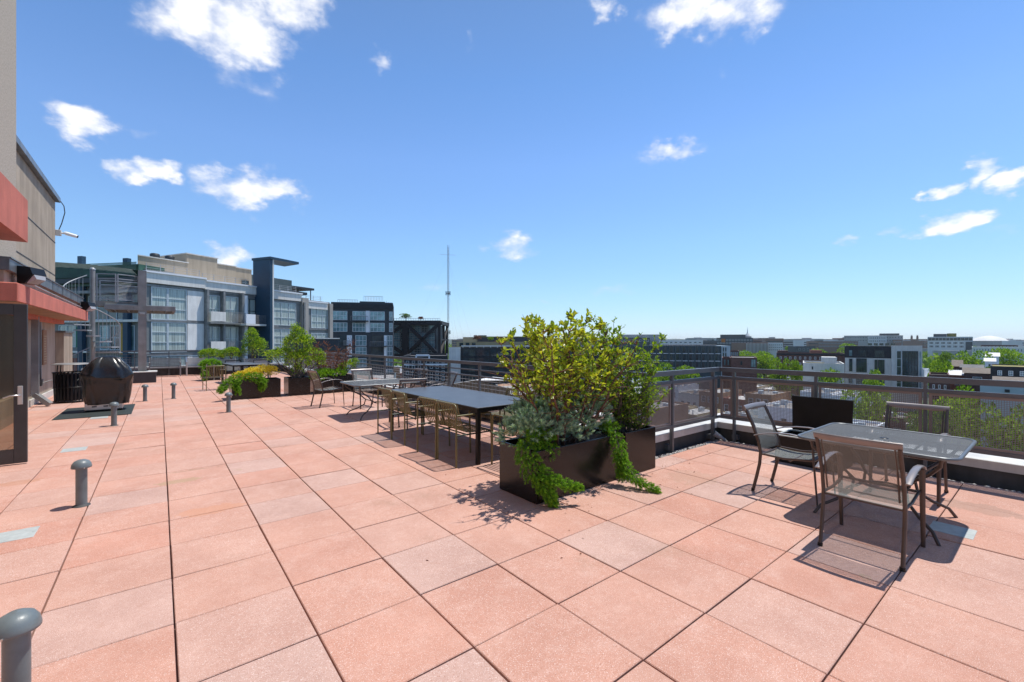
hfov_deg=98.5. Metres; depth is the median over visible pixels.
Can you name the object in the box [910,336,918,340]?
church tower
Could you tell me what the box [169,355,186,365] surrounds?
window
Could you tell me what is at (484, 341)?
distant building
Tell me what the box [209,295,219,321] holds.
window
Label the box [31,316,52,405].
downspout
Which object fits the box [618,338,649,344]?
office block
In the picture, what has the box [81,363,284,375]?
parapet wall
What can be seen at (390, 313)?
window
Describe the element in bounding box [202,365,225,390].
slatted armchair
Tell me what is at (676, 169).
sky
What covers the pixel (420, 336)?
braced building
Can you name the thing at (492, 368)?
window
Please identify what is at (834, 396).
rowhouse
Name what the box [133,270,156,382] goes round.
steel column
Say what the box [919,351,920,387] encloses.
window
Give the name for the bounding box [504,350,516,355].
window
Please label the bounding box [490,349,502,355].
window
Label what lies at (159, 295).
window
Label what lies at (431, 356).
black white building
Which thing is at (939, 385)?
brick rowhouse
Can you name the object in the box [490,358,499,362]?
window
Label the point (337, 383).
planter box
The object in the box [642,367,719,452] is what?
railing
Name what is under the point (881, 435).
table
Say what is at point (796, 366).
street tree
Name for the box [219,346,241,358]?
round shrub
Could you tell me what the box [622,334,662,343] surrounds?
warehouse
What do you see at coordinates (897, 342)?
brick block
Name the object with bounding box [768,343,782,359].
grey office block
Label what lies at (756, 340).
skyline block
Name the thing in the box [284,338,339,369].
building
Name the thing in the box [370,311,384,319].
window
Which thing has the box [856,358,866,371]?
window
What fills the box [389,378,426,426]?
patio armchair
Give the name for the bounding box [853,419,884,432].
rowhouse
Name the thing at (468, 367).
window
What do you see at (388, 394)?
slatted armchair
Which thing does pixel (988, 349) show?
glass strip block
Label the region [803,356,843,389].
pale low building
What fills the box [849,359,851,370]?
window
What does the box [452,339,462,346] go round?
skyline block
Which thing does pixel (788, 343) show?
skyline block
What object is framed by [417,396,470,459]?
slatted armchair
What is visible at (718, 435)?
spotlight
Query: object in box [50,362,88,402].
litter bin
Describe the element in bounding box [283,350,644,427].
railing
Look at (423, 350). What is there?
window
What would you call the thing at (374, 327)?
window
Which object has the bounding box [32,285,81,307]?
cable run
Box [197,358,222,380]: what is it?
juniper
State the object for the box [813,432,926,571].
patio armchair
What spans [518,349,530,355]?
window
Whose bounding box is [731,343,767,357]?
ribbed brick block
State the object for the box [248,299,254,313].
window
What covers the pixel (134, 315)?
window
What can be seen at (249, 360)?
garden bench
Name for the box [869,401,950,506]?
patio armchair
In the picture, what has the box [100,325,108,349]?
window
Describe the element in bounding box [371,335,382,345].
window
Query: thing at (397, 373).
rowhouse
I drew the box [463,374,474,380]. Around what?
window
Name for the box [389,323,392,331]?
window
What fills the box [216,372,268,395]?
trailing juniper
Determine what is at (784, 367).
street tree
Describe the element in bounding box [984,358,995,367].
white house
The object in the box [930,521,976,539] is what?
floor plate
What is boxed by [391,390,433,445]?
slatted armchair
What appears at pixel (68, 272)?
green glass building
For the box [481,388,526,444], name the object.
slatted armchair
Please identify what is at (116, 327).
window
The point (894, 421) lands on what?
rowhouse
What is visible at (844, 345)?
street tree
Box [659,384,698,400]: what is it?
rowhouse
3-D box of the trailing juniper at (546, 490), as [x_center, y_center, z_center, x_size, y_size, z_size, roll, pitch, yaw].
[0.327,1.254,4.406,0.674,0.790,0.511,0,0,-18]
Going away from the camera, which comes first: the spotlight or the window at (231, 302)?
the spotlight
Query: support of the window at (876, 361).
in the white charcoal building at (887, 359)
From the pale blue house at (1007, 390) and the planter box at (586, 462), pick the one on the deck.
the planter box at (586, 462)
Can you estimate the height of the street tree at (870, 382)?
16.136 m
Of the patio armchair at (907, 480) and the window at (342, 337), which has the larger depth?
the window at (342, 337)
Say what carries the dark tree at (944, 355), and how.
on the ground
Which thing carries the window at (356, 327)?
in the charcoal apartment building at (368, 325)
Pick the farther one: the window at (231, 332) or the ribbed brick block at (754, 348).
the ribbed brick block at (754, 348)
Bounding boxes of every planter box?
[201,367,219,380]
[229,377,280,399]
[284,376,309,395]
[310,374,354,393]
[500,426,622,503]
[598,422,654,475]
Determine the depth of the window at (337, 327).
121.51 m
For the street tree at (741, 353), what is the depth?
209.77 m
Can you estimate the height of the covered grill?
1.246 m
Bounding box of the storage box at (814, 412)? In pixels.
[775,395,853,471]
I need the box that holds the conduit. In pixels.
[40,322,52,385]
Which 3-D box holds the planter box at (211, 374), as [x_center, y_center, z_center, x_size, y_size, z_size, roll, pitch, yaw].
[-12.383,1.337,18.138,0.600,0.515,0.600,0,0,-39]
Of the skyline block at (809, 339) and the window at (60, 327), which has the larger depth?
the skyline block at (809, 339)
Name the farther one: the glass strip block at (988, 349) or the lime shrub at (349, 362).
the glass strip block at (988, 349)
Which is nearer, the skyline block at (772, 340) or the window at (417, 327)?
the window at (417, 327)
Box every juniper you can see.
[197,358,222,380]
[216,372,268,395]
[309,367,347,378]
[513,426,584,507]
[597,417,661,493]
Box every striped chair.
[225,360,242,378]
[253,359,270,376]
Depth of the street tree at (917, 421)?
76.07 m
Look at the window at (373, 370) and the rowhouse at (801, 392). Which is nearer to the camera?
the rowhouse at (801, 392)
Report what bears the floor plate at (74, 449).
on the deck
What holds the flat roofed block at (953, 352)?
on the ground
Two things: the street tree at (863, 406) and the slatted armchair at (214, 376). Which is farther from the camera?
the street tree at (863, 406)
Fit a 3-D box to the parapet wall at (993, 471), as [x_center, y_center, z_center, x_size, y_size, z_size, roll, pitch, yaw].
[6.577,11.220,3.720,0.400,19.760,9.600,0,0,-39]
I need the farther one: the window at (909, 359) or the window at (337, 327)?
the window at (337, 327)
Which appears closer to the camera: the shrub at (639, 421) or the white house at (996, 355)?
the shrub at (639, 421)
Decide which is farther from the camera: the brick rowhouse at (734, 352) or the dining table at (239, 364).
the brick rowhouse at (734, 352)
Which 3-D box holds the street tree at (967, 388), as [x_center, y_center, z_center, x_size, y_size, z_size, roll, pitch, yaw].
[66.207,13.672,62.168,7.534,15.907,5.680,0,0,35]
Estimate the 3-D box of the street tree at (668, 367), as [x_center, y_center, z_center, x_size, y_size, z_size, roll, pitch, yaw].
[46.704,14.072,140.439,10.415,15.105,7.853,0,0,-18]
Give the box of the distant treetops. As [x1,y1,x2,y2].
[394,343,980,377]
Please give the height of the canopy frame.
0.210 m
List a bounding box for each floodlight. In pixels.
[17,266,46,284]
[80,301,95,311]
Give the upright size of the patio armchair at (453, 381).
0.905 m
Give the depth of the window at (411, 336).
152.97 m
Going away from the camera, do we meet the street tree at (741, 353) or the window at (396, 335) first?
the window at (396, 335)
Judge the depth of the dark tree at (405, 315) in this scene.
151.45 m
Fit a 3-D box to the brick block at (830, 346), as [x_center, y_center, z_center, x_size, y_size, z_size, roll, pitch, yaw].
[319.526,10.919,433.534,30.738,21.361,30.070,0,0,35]
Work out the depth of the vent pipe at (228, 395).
9.87 m
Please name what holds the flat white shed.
on the street
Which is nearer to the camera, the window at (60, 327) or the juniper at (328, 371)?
the juniper at (328, 371)
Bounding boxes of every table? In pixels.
[222,362,261,381]
[340,378,419,419]
[390,386,524,464]
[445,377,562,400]
[797,423,976,545]
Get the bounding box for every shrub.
[197,348,222,358]
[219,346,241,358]
[239,327,268,361]
[262,323,327,377]
[300,336,356,375]
[337,357,359,373]
[487,308,641,445]
[587,317,666,431]
[600,378,671,431]
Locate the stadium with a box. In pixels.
[973,336,1008,346]
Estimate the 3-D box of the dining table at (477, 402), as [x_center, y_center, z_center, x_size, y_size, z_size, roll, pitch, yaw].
[-0.884,1.230,7.089,1.080,0.740,2.760,0,0,-39]
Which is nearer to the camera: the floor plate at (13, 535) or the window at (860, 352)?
the floor plate at (13, 535)
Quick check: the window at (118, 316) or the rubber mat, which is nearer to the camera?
the rubber mat
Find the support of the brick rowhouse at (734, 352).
on the ground
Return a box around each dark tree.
[399,313,410,317]
[933,351,955,371]
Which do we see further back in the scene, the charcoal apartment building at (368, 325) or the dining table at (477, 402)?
the charcoal apartment building at (368, 325)
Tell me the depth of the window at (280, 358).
54.15 m
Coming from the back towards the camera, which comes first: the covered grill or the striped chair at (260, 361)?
the striped chair at (260, 361)
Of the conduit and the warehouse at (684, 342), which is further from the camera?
the warehouse at (684, 342)
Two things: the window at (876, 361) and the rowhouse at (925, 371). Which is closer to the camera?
the window at (876, 361)
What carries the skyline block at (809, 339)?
on the ground
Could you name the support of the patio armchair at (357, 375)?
on the deck
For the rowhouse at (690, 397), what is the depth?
113.13 m
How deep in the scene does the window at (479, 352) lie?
117.97 m
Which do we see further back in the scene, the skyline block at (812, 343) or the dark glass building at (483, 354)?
the skyline block at (812, 343)
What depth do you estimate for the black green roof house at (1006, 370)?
80.81 m
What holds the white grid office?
on the ground
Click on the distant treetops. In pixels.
(926, 360)
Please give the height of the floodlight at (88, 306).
0.297 m
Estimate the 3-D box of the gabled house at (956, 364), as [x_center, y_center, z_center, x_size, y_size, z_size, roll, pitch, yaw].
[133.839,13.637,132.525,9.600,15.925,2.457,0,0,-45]
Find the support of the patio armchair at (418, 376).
on the deck
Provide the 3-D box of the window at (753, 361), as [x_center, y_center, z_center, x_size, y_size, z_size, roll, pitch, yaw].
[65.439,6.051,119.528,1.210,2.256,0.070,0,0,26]
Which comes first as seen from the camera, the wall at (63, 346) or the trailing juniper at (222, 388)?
the trailing juniper at (222, 388)
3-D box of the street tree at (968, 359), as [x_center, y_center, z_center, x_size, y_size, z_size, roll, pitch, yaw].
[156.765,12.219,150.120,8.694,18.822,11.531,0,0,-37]
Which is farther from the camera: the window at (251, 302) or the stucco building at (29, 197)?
the window at (251, 302)
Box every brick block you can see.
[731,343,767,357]
[818,341,857,352]
[893,340,900,345]
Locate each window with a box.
[58,325,75,346]
[88,295,122,319]
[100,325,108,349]
[109,325,119,349]
[131,325,134,366]
[132,295,137,318]
[151,286,167,319]
[151,322,167,352]
[151,355,167,365]
[168,288,186,320]
[168,322,186,349]
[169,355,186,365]
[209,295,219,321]
[209,327,219,347]
[226,296,237,322]
[226,327,237,347]
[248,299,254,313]
[274,302,295,325]
[274,329,291,347]
[274,355,284,362]
[311,309,327,328]
[311,333,327,337]
[333,311,346,319]
[333,322,346,331]
[338,335,345,345]
[338,347,345,355]
[352,311,364,319]
[352,323,364,331]
[355,335,365,345]
[355,347,365,353]
[357,358,365,366]
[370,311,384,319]
[370,323,384,331]
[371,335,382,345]
[371,347,382,354]
[371,358,382,367]
[372,369,382,372]
[387,335,392,345]
[387,347,392,355]
[387,358,392,365]
[389,312,392,320]
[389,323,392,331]
[394,333,399,339]
[394,341,399,346]
[409,333,413,339]
[414,325,420,331]
[414,348,420,352]
[421,325,427,331]
[421,348,427,352]
[428,333,434,339]
[428,341,434,346]
[463,349,474,355]
[463,358,474,360]
[463,366,474,371]
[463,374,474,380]
[476,349,488,355]
[476,358,488,361]
[476,366,488,371]
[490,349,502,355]
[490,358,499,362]
[490,366,502,371]
[490,374,502,377]
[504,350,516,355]
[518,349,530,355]
[751,359,755,367]
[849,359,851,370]
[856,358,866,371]
[856,379,865,384]
[858,350,865,355]
[875,350,884,356]
[875,360,877,370]
[878,360,884,373]
[896,351,901,386]
[902,351,917,387]
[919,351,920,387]
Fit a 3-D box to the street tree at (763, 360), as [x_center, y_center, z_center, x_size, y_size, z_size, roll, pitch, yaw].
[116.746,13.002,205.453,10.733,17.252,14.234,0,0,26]
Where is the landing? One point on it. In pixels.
(99, 303)
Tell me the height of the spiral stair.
4.290 m
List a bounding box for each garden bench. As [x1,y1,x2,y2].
[149,357,180,375]
[186,357,206,375]
[211,358,239,379]
[243,358,269,376]
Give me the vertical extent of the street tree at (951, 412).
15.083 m
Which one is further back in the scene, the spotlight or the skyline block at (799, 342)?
the skyline block at (799, 342)
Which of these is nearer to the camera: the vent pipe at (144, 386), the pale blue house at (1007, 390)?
the vent pipe at (144, 386)
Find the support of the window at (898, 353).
in the white charcoal building at (887, 359)
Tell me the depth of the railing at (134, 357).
20.51 m
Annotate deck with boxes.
[0,371,1023,681]
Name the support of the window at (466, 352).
in the dark glass building at (483, 354)
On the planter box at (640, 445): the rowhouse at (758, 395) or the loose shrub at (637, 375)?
the loose shrub at (637, 375)
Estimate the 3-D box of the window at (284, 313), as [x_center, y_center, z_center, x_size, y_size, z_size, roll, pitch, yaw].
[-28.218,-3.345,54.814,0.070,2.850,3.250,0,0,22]
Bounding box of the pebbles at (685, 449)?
[655,440,718,458]
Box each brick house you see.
[731,356,756,394]
[962,367,989,407]
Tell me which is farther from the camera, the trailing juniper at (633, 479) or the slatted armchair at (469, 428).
the slatted armchair at (469, 428)
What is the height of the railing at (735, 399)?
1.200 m
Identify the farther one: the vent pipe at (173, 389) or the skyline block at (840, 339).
the skyline block at (840, 339)
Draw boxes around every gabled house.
[952,360,962,369]
[959,364,984,369]
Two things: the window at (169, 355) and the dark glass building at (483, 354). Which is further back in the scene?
the dark glass building at (483, 354)
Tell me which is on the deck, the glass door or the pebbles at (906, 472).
the pebbles at (906, 472)
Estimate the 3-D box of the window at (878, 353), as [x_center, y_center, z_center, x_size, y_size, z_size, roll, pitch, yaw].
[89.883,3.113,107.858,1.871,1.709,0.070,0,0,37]
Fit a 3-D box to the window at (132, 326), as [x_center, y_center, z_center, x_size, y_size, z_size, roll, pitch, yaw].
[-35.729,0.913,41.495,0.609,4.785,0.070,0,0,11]
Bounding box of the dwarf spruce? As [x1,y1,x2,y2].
[491,390,614,446]
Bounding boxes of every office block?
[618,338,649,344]
[716,334,752,349]
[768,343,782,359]
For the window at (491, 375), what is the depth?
117.97 m
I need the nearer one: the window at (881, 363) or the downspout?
the downspout
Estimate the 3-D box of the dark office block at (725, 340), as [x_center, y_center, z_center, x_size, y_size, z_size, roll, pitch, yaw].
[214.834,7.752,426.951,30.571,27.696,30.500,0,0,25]
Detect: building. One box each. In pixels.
[0,0,87,407]
[55,256,173,370]
[137,253,332,366]
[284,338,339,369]
[331,296,393,373]
[394,318,448,382]
[403,353,446,386]
[449,346,615,399]
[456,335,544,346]
[611,344,729,389]
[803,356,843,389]
[845,343,921,411]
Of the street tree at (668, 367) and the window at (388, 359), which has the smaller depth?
the window at (388, 359)
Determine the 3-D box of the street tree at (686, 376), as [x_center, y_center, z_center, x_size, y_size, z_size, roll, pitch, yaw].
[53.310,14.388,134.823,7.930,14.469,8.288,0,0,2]
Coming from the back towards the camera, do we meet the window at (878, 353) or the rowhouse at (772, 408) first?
the window at (878, 353)
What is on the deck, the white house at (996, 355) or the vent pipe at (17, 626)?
the vent pipe at (17, 626)
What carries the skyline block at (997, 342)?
on the ground
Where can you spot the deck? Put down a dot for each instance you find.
(204, 537)
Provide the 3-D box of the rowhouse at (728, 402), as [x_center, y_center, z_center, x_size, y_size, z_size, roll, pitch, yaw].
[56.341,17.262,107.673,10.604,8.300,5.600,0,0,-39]
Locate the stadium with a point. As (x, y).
(982, 340)
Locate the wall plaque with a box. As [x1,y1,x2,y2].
[42,330,46,364]
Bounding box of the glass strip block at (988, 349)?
[972,347,1023,365]
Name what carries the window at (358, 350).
in the charcoal apartment building at (368, 325)
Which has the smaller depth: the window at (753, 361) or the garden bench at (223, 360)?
the garden bench at (223, 360)
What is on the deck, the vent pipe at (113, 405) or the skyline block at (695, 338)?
the vent pipe at (113, 405)
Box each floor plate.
[0,526,39,542]
[60,446,87,452]
[90,416,107,418]
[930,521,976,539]
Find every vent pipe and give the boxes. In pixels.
[0,608,42,681]
[71,459,91,507]
[109,402,118,425]
[141,384,148,401]
[170,383,176,398]
[224,392,231,412]
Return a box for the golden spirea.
[232,364,279,379]
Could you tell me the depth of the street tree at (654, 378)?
93.94 m
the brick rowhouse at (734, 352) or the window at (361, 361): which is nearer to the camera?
the window at (361, 361)
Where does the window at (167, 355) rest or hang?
in the apartment building at (218, 306)
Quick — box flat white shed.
[948,370,963,430]
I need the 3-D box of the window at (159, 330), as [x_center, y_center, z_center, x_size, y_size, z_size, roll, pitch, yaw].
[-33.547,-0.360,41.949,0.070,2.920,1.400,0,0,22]
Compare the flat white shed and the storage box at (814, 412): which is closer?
the storage box at (814, 412)
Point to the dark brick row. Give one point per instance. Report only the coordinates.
(810, 355)
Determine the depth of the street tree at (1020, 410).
52.09 m
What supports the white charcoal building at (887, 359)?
on the ground
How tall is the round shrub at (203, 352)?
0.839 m
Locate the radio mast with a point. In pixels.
(447, 293)
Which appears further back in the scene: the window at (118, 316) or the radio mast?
the radio mast
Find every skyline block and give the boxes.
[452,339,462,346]
[686,337,711,339]
[696,339,715,344]
[753,338,761,342]
[762,337,783,347]
[784,340,792,347]
[791,338,822,340]
[793,340,809,345]
[806,340,817,346]
[832,337,843,340]
[844,333,902,345]
[903,341,926,345]
[981,345,1017,346]
[993,341,1001,344]
[1002,340,1023,344]
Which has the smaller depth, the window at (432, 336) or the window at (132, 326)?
the window at (132, 326)
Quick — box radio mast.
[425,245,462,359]
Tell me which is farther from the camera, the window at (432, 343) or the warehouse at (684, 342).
the warehouse at (684, 342)
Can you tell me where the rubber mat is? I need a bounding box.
[52,404,134,419]
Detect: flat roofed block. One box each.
[788,346,814,351]
[933,350,971,361]
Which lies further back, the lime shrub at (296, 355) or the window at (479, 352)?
the window at (479, 352)
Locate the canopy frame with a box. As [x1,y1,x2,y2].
[104,304,175,313]
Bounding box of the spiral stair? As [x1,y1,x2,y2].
[63,267,120,370]
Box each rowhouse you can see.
[394,368,399,377]
[630,400,686,425]
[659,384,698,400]
[678,389,702,406]
[688,407,719,418]
[700,388,741,408]
[722,356,730,387]
[723,395,743,410]
[730,350,738,356]
[741,410,755,416]
[745,389,790,409]
[758,400,791,421]
[776,377,802,399]
[800,388,846,398]
[832,392,874,416]
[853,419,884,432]
[876,410,910,429]
[922,368,928,376]
[929,372,949,403]
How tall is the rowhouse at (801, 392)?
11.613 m
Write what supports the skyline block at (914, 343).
on the ground
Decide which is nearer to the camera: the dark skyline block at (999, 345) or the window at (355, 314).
the window at (355, 314)
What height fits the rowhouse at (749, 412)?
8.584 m
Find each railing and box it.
[87,349,281,375]
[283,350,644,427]
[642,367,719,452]
[719,367,1023,473]
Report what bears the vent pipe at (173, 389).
on the deck
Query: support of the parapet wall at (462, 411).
attached to the deck
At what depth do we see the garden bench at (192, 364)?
20.72 m
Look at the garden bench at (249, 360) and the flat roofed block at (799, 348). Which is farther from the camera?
the flat roofed block at (799, 348)
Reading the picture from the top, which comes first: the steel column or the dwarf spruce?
the steel column
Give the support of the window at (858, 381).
in the white charcoal building at (887, 359)
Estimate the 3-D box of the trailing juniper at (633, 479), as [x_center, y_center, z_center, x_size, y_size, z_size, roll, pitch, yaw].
[1.257,1.253,4.881,0.288,0.752,0.852,0,0,-39]
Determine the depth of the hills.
4337.39 m
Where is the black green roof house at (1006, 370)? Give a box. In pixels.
[990,364,1023,379]
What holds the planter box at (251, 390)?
on the deck
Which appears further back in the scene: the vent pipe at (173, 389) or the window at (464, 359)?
the window at (464, 359)
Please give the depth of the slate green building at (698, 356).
169.57 m
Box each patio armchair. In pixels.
[307,370,344,407]
[351,369,382,408]
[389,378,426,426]
[393,368,427,404]
[422,371,457,412]
[743,401,834,506]
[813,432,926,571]
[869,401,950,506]
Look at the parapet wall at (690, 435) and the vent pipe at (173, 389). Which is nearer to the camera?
the parapet wall at (690, 435)
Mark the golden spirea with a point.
(269, 369)
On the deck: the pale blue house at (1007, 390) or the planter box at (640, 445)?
the planter box at (640, 445)
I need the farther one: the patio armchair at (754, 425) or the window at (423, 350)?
the window at (423, 350)
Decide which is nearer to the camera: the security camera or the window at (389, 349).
the security camera
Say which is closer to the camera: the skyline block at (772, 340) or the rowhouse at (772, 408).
the rowhouse at (772, 408)
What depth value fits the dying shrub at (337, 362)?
13.86 m
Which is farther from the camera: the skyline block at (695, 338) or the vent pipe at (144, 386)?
the skyline block at (695, 338)
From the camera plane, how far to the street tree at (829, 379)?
99.12 m
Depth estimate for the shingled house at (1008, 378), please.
71.02 m
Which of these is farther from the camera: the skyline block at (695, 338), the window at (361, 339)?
the skyline block at (695, 338)
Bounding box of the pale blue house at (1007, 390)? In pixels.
[980,386,1023,449]
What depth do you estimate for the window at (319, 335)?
60.01 m
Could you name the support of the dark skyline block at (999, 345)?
on the ground
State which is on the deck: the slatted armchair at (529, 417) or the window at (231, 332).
the slatted armchair at (529, 417)
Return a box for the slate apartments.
[362,372,395,378]
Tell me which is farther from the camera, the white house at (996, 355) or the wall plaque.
the white house at (996, 355)
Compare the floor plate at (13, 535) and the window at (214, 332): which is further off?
the window at (214, 332)
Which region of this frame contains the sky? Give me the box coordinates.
[16,0,1023,339]
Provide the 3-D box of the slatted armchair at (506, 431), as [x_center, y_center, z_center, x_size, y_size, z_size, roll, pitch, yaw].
[0.118,1.197,5.684,0.549,0.806,0.583,0,0,-41]
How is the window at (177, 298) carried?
in the apartment building at (218, 306)
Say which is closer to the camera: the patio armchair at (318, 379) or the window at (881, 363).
the patio armchair at (318, 379)
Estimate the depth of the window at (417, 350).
152.97 m
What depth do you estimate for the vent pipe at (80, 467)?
4.25 m
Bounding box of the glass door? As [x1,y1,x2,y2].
[0,303,27,464]
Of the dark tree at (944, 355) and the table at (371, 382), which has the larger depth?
the dark tree at (944, 355)
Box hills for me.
[445,339,684,343]
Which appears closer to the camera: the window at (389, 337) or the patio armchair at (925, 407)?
the patio armchair at (925, 407)
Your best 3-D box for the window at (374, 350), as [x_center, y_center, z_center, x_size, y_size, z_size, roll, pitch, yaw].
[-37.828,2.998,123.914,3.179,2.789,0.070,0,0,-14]
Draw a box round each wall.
[55,331,73,372]
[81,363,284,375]
[284,366,586,426]
[655,418,726,455]
[718,419,1023,491]
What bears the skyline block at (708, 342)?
on the ground
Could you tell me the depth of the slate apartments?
83.33 m
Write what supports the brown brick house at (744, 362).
on the ground
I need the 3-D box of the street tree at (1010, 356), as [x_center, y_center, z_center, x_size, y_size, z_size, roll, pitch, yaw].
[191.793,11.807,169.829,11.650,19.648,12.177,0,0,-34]
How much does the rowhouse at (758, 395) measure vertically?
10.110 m
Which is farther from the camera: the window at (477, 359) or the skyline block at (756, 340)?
the skyline block at (756, 340)
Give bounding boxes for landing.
[95,273,137,307]
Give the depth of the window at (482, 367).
117.97 m
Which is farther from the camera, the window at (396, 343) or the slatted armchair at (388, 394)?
the window at (396, 343)
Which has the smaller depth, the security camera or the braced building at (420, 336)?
the security camera
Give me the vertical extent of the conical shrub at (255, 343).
1.870 m
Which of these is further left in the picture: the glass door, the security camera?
the glass door
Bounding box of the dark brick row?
[776,350,844,389]
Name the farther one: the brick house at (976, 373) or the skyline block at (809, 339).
the skyline block at (809, 339)
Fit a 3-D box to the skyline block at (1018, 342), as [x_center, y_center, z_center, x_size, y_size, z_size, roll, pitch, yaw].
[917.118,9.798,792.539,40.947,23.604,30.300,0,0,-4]
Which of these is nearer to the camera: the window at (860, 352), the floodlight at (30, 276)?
the floodlight at (30, 276)
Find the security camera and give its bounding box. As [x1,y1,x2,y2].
[55,202,78,237]
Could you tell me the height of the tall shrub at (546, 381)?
1.577 m
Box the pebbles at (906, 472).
[719,439,1020,492]
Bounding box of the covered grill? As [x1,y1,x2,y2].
[79,356,133,411]
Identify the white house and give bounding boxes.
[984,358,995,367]
[985,353,999,363]
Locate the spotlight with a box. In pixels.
[713,431,725,440]
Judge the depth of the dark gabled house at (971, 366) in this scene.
124.92 m
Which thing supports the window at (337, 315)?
in the charcoal apartment building at (368, 325)
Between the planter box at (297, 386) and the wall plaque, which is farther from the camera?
the planter box at (297, 386)
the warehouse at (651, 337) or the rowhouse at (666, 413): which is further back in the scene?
the warehouse at (651, 337)
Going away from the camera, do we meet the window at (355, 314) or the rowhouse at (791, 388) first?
the window at (355, 314)
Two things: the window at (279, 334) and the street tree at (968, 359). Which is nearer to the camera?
the window at (279, 334)
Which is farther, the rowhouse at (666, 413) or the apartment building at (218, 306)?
the rowhouse at (666, 413)
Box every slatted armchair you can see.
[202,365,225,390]
[377,387,421,433]
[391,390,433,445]
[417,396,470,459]
[435,400,491,467]
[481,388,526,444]
[491,407,538,464]
[503,392,551,435]
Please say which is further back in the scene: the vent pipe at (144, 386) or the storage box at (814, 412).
the vent pipe at (144, 386)
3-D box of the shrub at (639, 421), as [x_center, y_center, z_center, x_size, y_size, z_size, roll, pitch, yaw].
[1.518,0.773,5.555,0.823,0.860,0.800,0,0,-39]
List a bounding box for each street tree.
[639,369,666,399]
[651,362,672,389]
[674,365,699,383]
[739,350,753,355]
[755,350,774,377]
[768,357,792,395]
[789,360,802,395]
[818,367,843,388]
[836,343,855,352]
[840,390,898,421]
[862,369,888,408]
[904,410,961,430]
[907,396,978,444]
[927,359,952,393]
[951,350,993,367]
[954,385,979,445]
[962,401,1022,451]
[989,346,1023,364]
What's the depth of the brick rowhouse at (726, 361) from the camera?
129.54 m
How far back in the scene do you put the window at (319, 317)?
59.89 m
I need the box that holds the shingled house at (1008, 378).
[992,376,1023,380]
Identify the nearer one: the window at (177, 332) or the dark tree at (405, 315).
the window at (177, 332)
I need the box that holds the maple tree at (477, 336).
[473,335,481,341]
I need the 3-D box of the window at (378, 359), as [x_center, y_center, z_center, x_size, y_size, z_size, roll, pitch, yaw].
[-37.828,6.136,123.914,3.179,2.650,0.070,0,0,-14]
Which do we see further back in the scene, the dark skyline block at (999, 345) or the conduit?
the dark skyline block at (999, 345)
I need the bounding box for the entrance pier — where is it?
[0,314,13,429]
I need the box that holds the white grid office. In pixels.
[927,333,972,357]
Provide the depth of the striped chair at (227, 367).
17.56 m
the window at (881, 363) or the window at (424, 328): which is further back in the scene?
the window at (424, 328)
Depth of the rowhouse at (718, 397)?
109.21 m
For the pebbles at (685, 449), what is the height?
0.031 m
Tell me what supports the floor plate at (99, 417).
on the deck
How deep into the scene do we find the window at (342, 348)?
121.69 m
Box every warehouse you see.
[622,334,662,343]
[659,340,702,344]
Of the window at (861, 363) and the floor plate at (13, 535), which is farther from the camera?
the window at (861, 363)

